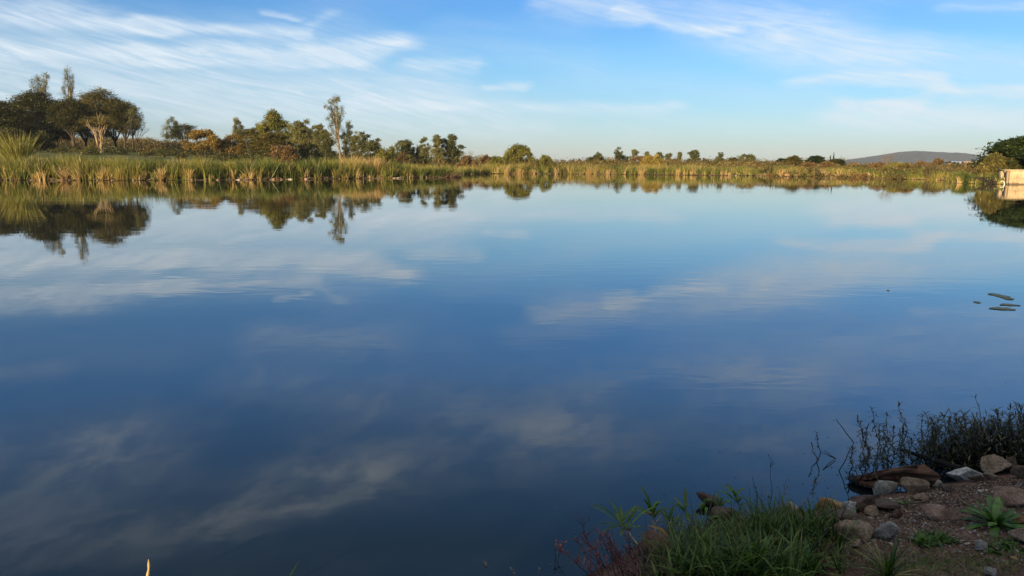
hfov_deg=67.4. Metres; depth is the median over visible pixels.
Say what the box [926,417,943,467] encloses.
marsh stem
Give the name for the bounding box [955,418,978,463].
marsh stem
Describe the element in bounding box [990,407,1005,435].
marsh stem
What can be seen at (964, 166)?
scrub
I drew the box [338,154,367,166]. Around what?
straw grass clump
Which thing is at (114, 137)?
acacia tree
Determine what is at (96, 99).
acacia tree
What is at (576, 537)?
red weed
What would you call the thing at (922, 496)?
stone
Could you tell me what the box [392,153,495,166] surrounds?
thicket
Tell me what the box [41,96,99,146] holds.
acacia tree
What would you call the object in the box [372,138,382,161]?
gum tree
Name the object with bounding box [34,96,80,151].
acacia tree
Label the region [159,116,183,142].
tree
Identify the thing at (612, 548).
red weed
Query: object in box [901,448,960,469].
sunken branch
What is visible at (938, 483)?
stone
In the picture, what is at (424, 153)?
gum tree
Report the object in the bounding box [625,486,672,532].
leafy shoot
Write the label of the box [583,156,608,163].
shrub
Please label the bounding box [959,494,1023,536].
leafy rosette
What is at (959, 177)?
reeds
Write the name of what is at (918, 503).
gravel
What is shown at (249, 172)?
straw tuft
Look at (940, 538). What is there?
ground cover
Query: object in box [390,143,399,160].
tree
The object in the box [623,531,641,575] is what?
red weed
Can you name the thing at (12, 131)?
shrub
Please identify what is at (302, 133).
gum tree
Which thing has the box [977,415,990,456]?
marsh stem
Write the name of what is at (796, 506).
stone
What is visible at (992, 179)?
stone embankment
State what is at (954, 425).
marsh stem
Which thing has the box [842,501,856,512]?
stone
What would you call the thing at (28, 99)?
acacia tree
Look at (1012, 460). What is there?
boulder
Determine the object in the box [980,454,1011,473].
boulder
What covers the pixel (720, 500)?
leafy shoot
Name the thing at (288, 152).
shrub
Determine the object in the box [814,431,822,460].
marsh stem
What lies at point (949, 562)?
creeping grass
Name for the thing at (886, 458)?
marsh stem
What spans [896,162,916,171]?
shrub
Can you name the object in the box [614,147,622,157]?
gum tree
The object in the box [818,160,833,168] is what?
shrub
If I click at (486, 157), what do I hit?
shrub
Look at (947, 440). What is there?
marsh stem
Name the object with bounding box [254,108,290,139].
tree
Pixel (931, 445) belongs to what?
marsh stem
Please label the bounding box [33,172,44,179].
straw tuft
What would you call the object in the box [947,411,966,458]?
marsh stem
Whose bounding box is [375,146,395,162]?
shrub
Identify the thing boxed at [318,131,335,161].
gum tree
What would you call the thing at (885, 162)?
bare tree
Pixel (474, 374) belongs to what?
water
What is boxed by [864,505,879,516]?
stone
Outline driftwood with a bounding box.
[848,464,940,490]
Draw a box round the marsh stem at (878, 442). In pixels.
[874,423,885,467]
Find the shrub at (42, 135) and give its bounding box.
[27,130,59,151]
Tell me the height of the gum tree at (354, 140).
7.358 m
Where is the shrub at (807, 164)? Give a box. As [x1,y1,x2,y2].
[797,160,816,168]
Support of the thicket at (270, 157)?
on the ground at (860, 570)
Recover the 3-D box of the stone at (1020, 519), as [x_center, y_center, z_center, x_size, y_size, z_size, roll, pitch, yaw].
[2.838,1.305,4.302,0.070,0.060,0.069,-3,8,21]
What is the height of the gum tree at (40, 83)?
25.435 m
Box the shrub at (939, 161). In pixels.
[931,157,944,166]
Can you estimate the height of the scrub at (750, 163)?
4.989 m
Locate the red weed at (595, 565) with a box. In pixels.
[580,549,600,575]
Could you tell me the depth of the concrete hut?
85.10 m
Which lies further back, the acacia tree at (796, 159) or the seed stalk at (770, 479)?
the acacia tree at (796, 159)
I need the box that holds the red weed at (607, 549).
[596,528,618,575]
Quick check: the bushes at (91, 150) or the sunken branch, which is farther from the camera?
the bushes at (91, 150)
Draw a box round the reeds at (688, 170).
[560,162,784,175]
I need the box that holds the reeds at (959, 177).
[918,167,1005,183]
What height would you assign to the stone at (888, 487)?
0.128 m
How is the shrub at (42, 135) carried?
on the ground at (860, 570)
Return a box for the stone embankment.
[956,177,996,183]
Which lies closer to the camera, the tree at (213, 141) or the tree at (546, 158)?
the tree at (546, 158)
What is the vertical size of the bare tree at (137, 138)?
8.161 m
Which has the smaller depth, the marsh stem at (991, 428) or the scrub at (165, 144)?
the marsh stem at (991, 428)
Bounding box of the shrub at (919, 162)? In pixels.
[914,160,930,165]
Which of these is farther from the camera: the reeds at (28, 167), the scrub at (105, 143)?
the scrub at (105, 143)
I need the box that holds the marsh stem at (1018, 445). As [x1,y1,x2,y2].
[1012,412,1023,465]
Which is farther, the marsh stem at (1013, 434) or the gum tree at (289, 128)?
the gum tree at (289, 128)
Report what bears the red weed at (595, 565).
on the ground at (860, 570)
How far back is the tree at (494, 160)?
147.54 m
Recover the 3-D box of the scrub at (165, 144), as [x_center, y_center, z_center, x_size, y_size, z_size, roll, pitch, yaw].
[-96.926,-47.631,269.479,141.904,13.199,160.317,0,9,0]
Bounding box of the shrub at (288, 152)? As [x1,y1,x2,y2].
[267,143,302,164]
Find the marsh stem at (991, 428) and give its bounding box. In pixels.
[985,412,999,454]
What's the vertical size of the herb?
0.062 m
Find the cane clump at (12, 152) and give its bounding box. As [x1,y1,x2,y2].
[0,129,44,161]
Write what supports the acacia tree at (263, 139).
on the ground at (860, 570)
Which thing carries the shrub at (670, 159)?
on the ground at (860, 570)
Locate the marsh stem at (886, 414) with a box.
[877,412,893,468]
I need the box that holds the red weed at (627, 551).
[621,543,639,572]
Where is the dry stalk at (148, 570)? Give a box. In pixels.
[146,559,150,575]
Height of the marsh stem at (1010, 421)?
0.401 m
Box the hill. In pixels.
[844,151,980,163]
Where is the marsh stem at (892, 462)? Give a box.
[885,425,897,467]
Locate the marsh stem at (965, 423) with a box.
[959,411,971,450]
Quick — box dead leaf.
[648,525,667,535]
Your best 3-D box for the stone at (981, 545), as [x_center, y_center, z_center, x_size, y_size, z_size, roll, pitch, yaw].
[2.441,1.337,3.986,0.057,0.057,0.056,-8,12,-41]
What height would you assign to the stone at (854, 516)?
0.077 m
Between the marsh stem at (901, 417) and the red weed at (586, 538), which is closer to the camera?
the red weed at (586, 538)
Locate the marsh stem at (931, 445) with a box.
[926,413,945,458]
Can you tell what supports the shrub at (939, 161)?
on the ground at (860, 570)
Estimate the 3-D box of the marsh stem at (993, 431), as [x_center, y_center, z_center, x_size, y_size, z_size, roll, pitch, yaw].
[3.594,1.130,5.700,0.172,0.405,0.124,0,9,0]
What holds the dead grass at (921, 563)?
on the ground at (860, 570)
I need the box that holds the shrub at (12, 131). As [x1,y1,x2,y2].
[0,125,31,148]
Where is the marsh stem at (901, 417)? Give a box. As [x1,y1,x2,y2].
[891,401,910,466]
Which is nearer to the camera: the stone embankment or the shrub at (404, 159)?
the stone embankment
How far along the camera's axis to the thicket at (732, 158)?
198.38 m
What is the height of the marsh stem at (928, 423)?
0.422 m
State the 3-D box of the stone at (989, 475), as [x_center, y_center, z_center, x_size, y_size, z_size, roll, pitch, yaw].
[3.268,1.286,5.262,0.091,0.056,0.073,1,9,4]
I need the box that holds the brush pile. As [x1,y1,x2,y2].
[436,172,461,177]
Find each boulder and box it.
[637,530,680,554]
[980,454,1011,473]
[1005,456,1016,471]
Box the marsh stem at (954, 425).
[948,409,962,449]
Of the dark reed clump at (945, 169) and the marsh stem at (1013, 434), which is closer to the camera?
the marsh stem at (1013, 434)
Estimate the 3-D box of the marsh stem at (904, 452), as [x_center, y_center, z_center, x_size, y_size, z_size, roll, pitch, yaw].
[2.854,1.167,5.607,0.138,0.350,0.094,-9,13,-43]
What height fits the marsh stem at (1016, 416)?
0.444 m
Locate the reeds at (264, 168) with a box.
[207,154,413,179]
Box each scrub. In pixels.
[28,134,158,150]
[127,138,353,156]
[354,156,797,173]
[754,161,976,178]
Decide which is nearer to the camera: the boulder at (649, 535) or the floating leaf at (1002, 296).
the boulder at (649, 535)
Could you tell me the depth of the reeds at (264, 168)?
93.42 m
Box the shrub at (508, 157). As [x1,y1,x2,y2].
[502,151,516,163]
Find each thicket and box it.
[234,140,434,165]
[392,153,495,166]
[582,155,667,162]
[663,155,849,165]
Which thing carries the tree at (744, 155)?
on the ground at (860, 570)
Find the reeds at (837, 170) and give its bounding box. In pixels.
[767,164,867,175]
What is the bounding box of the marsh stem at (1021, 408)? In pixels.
[1014,402,1023,453]
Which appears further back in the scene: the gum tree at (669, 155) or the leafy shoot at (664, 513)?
the gum tree at (669, 155)
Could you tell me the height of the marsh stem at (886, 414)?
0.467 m
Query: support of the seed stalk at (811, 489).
on the ground at (860, 570)
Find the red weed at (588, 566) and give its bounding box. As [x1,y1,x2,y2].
[576,558,597,575]
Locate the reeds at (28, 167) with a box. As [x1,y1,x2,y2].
[0,152,217,179]
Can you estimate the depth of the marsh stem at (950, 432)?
5.71 m
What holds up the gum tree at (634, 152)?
on the ground at (860, 570)
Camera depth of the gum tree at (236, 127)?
256.13 m
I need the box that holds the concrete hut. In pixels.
[998,169,1023,184]
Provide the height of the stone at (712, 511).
0.160 m
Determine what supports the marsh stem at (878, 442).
on the water
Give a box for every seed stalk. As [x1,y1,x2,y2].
[767,454,775,505]
[796,477,822,509]
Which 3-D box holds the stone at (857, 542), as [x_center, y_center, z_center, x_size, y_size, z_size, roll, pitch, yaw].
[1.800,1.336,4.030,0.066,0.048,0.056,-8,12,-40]
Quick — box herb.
[908,530,938,547]
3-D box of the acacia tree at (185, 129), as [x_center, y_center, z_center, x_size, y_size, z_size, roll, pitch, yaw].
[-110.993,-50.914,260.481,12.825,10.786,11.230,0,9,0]
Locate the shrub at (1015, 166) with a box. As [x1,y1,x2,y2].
[1004,156,1021,169]
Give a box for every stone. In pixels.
[696,492,723,506]
[709,506,735,525]
[785,501,797,510]
[815,497,842,515]
[823,508,861,522]
[834,519,874,543]
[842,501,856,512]
[849,495,874,511]
[849,539,860,547]
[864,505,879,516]
[871,521,899,538]
[872,480,898,495]
[875,499,899,508]
[888,509,902,518]
[900,477,929,492]
[913,493,929,499]
[921,504,945,521]
[932,480,942,489]
[940,484,952,491]
[946,467,983,480]
[968,473,983,481]
[974,540,987,550]
[983,472,998,479]
[984,566,996,575]
[1010,465,1023,477]
[1012,515,1023,523]
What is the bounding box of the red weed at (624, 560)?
[619,549,634,575]
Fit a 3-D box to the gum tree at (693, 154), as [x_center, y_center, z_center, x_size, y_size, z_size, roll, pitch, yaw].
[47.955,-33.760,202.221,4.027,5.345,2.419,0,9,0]
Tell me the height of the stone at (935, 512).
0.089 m
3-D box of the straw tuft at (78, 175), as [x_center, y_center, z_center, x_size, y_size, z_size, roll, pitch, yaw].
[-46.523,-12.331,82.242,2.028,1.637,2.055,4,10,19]
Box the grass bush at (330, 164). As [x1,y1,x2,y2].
[313,159,341,171]
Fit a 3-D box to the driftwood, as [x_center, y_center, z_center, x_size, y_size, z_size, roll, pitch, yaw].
[2.606,1.282,5.248,0.532,0.244,0.305,0,9,0]
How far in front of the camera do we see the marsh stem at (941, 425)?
5.76 m
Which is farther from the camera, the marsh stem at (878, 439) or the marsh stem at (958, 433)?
the marsh stem at (958, 433)
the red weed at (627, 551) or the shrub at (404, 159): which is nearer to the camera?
the red weed at (627, 551)
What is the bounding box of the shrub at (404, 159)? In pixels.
[396,152,406,165]
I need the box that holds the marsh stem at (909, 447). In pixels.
[905,437,917,464]
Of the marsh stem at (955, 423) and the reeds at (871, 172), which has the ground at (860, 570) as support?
the reeds at (871, 172)
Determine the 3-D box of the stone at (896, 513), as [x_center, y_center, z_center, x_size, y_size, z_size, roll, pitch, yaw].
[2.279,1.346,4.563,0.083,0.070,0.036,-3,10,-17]
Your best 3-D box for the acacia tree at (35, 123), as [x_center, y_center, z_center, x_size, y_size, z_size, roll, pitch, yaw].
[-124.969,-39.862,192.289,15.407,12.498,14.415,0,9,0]
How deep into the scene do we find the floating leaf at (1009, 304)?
12.17 m
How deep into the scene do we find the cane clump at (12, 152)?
90.09 m
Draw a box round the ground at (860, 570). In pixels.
[0,148,1023,575]
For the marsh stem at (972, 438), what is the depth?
5.65 m
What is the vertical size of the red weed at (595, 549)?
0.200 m
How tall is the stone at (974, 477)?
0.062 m
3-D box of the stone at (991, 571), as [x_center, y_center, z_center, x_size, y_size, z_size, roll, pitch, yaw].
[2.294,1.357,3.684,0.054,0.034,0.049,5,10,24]
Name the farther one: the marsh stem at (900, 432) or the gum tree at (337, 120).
the gum tree at (337, 120)
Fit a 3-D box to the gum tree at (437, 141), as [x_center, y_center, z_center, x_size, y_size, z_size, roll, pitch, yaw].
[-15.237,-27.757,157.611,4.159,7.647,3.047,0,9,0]
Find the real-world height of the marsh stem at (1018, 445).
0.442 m
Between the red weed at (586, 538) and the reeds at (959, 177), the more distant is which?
the reeds at (959, 177)
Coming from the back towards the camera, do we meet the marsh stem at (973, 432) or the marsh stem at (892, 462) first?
the marsh stem at (973, 432)
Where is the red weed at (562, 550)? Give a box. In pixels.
[555,539,588,573]
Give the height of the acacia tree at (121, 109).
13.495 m
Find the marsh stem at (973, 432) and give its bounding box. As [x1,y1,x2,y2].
[965,413,983,457]
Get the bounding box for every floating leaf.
[989,307,1015,310]
[993,295,1009,297]
[1000,303,1019,305]
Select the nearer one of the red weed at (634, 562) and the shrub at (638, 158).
the red weed at (634, 562)
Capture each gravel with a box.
[774,478,1023,568]
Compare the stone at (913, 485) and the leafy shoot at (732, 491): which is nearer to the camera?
the leafy shoot at (732, 491)
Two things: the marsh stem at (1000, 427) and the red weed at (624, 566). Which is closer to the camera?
the red weed at (624, 566)
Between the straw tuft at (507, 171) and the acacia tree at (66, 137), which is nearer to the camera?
the straw tuft at (507, 171)
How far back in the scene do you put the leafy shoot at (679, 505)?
4.69 m
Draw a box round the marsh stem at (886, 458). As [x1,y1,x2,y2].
[880,425,895,468]
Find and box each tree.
[0,100,46,149]
[2,104,44,142]
[3,86,68,151]
[26,72,50,111]
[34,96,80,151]
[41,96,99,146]
[58,63,75,145]
[68,87,126,146]
[73,96,99,147]
[77,114,119,152]
[92,97,145,147]
[104,100,146,148]
[127,103,143,146]
[127,120,149,151]
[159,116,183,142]
[166,123,198,140]
[180,128,223,154]
[218,133,248,154]
[231,116,244,134]
[233,127,260,158]
[244,130,302,157]
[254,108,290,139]
[285,123,296,144]
[289,118,312,162]
[305,128,315,161]
[309,123,327,159]
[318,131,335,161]
[323,95,349,159]
[339,120,358,158]
[349,135,363,157]
[355,131,379,162]
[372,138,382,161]
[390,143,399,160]
[393,139,418,164]
[411,145,421,165]
[418,136,432,163]
[430,134,446,161]
[441,134,466,165]
[487,155,505,167]
[504,142,539,162]
[534,154,553,167]
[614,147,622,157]
[629,149,639,157]
[640,153,664,167]
[665,153,671,159]
[687,150,700,161]
[726,157,738,162]
[737,153,755,162]
[782,155,804,165]
[805,155,825,163]
[828,158,845,166]
[881,151,895,163]
[967,136,1023,169]
[975,152,1007,176]
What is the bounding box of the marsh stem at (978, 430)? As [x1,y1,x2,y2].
[959,410,987,463]
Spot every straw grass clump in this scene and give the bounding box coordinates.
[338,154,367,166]
[357,155,390,171]
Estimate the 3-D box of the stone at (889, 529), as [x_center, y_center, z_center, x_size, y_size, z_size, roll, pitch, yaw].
[2.017,1.311,4.148,0.140,0.104,0.085,-1,9,-8]
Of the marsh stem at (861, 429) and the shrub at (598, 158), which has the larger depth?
the shrub at (598, 158)
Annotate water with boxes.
[0,174,1023,575]
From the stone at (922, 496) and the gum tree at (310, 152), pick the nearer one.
the stone at (922, 496)
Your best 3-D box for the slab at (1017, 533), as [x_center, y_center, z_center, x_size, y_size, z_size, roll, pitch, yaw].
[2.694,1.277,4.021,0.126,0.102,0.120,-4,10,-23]
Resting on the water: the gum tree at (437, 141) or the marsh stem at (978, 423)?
the marsh stem at (978, 423)
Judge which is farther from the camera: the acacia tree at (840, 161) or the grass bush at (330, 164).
the acacia tree at (840, 161)
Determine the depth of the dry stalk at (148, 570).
3.92 m
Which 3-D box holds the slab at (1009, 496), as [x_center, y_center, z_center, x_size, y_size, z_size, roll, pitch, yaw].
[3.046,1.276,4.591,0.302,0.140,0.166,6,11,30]
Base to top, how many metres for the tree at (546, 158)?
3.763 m
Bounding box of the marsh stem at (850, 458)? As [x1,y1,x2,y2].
[846,446,856,466]
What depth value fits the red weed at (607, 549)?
3.85 m
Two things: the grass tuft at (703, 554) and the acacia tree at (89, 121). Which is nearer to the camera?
the grass tuft at (703, 554)
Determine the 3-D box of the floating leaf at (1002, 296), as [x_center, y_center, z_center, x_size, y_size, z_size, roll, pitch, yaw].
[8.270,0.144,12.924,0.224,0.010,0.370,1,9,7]
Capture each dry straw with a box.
[838,532,883,559]
[907,490,911,563]
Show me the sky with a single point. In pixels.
(770, 80)
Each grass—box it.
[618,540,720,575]
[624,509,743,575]
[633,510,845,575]
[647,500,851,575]
[710,486,862,554]
[827,546,1020,575]
[838,545,1023,575]
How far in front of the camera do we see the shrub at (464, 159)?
147.47 m
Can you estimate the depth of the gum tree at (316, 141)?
153.68 m
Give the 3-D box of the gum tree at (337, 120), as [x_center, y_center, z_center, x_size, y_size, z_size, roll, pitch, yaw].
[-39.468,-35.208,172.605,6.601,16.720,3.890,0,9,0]
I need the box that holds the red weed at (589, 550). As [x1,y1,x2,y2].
[581,525,598,574]
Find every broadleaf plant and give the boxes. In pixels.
[711,533,800,570]
[785,540,835,571]
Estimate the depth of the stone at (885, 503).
4.70 m
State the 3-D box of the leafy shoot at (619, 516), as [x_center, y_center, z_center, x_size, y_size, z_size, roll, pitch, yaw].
[0.648,1.377,4.477,0.412,0.281,0.291,3,10,13]
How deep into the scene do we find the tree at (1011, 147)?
93.57 m
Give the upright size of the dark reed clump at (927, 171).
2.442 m
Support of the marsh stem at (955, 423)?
on the water
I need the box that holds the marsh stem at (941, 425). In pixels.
[926,409,948,456]
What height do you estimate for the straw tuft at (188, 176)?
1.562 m
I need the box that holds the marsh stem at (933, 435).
[927,415,946,458]
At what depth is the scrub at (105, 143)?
247.00 m
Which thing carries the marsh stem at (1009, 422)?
on the water
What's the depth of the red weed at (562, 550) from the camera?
4.14 m
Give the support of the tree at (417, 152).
on the ground at (860, 570)
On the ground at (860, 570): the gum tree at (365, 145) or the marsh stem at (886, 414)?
the gum tree at (365, 145)
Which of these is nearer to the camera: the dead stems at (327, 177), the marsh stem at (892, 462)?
the marsh stem at (892, 462)
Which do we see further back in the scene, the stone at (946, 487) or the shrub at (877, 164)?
the shrub at (877, 164)
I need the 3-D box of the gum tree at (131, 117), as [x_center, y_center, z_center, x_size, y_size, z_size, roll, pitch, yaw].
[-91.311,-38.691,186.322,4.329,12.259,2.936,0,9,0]
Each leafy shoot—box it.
[591,496,656,543]
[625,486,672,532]
[659,505,682,531]
[671,486,698,526]
[698,498,719,524]
[703,492,732,505]
[717,484,752,514]
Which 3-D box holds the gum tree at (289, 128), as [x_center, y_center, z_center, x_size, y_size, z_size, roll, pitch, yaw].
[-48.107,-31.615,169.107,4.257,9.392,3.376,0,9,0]
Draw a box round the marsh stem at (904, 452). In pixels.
[898,424,908,465]
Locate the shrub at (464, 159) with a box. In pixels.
[455,155,478,168]
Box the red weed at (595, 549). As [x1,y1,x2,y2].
[580,536,605,567]
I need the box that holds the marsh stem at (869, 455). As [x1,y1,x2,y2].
[862,422,874,469]
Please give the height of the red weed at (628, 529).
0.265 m
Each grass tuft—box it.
[666,543,719,574]
[839,534,928,575]
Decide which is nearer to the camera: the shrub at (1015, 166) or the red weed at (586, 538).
the red weed at (586, 538)
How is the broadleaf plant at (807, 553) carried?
on the ground at (860, 570)
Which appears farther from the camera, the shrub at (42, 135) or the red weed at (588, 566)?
the shrub at (42, 135)
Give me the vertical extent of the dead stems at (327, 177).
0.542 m
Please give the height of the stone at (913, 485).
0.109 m
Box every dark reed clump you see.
[921,165,940,179]
[939,167,950,172]
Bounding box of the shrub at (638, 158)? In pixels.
[628,156,643,164]
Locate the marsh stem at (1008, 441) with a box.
[998,412,1015,458]
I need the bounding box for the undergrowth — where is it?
[914,407,1023,471]
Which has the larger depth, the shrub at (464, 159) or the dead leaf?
the shrub at (464, 159)
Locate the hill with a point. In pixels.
(914, 156)
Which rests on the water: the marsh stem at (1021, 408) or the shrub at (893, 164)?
the marsh stem at (1021, 408)
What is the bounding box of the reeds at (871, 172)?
[851,165,923,178]
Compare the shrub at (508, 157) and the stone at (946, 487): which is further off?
the shrub at (508, 157)
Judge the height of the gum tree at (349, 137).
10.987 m
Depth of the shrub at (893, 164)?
122.61 m
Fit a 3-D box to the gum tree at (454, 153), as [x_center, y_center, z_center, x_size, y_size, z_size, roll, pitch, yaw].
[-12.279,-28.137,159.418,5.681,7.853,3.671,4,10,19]
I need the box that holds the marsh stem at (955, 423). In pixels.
[948,412,964,463]
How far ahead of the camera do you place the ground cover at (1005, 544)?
3.97 m
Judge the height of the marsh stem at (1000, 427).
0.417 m
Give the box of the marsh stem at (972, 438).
[963,417,978,466]
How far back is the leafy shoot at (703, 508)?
4.61 m
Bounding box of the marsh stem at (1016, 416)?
[1013,401,1022,449]
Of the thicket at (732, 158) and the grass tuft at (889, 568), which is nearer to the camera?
the grass tuft at (889, 568)
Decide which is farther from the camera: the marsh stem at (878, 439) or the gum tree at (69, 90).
the gum tree at (69, 90)
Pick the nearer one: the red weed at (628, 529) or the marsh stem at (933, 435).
the red weed at (628, 529)
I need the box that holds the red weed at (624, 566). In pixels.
[607,545,636,575]
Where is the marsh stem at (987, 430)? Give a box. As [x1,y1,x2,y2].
[978,418,993,452]
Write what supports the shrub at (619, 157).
on the ground at (860, 570)
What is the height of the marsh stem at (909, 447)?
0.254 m
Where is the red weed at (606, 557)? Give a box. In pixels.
[596,528,612,575]
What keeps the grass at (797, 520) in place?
on the ground at (860, 570)
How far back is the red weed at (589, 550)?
3.96 m
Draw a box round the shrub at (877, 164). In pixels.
[867,162,883,169]
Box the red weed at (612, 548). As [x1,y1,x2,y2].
[600,531,623,575]
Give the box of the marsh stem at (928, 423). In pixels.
[923,411,937,464]
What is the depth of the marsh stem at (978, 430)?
5.65 m
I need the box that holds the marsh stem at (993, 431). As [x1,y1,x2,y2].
[987,415,1001,455]
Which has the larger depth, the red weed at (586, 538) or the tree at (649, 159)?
the tree at (649, 159)
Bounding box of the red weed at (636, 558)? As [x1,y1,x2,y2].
[626,536,639,565]
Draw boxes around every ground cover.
[905,527,959,550]
[978,534,1023,556]
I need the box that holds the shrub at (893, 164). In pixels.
[882,162,902,169]
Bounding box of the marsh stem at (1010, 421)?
[1000,413,1018,440]
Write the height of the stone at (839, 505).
0.158 m
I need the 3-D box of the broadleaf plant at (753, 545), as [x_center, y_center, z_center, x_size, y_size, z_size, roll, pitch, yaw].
[1.200,1.316,3.811,0.414,0.211,0.330,7,12,36]
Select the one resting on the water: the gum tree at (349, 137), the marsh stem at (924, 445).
the marsh stem at (924, 445)
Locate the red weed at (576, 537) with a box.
[571,536,603,571]
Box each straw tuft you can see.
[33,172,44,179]
[54,165,69,179]
[68,167,84,179]
[153,169,166,179]
[180,168,194,179]
[239,166,253,179]
[499,165,509,173]
[584,164,593,173]
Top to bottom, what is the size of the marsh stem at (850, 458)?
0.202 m
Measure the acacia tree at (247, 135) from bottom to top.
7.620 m
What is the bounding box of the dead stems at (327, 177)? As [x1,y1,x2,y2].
[0,171,954,182]
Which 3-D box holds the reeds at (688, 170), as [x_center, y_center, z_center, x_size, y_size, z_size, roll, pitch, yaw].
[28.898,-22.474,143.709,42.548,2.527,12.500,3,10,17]
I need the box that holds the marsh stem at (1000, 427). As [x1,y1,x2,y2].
[992,411,1003,453]
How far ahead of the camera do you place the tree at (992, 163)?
90.07 m
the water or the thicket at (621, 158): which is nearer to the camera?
the water
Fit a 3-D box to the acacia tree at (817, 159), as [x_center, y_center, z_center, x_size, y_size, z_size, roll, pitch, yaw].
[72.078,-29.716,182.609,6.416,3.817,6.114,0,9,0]
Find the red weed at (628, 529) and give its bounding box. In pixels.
[622,524,633,563]
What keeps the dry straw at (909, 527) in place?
on the ground at (860, 570)
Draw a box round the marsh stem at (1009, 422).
[1003,403,1017,456]
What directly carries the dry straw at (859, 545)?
on the ground at (860, 570)
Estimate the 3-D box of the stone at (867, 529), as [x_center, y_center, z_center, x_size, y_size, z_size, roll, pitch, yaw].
[1.847,1.310,4.142,0.224,0.113,0.142,12,9,-2]
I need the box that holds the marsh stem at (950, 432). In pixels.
[944,408,959,458]
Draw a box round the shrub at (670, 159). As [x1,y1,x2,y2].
[666,158,683,164]
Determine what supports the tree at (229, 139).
on the ground at (860, 570)
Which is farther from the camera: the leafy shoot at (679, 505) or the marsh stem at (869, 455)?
the marsh stem at (869, 455)
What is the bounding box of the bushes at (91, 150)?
[46,144,268,162]
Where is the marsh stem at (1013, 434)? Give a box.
[1007,418,1017,454]
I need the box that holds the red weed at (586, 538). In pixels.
[573,515,604,566]
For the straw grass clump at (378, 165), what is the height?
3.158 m
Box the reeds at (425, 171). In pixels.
[379,159,578,177]
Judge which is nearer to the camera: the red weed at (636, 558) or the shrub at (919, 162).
the red weed at (636, 558)
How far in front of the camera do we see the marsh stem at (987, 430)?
5.78 m
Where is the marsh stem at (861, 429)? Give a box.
[857,414,871,468]
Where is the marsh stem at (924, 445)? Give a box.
[913,411,932,464]
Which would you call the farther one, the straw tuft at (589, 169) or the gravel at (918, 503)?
the straw tuft at (589, 169)
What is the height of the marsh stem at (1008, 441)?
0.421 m
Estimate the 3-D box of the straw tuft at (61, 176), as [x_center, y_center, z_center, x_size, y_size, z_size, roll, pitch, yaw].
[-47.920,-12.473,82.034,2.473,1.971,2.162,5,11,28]
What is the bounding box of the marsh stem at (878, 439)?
[868,406,886,470]
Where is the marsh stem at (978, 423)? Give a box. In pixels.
[968,416,985,454]
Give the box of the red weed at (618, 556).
[607,540,623,573]
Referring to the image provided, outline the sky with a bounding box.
[0,0,1023,161]
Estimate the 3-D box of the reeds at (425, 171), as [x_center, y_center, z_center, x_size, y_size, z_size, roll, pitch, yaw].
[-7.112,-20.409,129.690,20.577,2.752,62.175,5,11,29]
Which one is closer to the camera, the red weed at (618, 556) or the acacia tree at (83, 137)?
the red weed at (618, 556)
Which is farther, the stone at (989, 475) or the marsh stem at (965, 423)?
the marsh stem at (965, 423)
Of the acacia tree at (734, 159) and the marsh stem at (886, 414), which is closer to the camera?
the marsh stem at (886, 414)
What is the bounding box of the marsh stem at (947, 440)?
[936,412,951,466]
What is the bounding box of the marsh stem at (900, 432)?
[896,418,905,466]
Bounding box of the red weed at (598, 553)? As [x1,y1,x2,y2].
[594,533,603,575]
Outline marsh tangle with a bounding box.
[856,425,1023,468]
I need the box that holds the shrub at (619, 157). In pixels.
[613,153,630,161]
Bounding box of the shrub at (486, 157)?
[478,154,492,166]

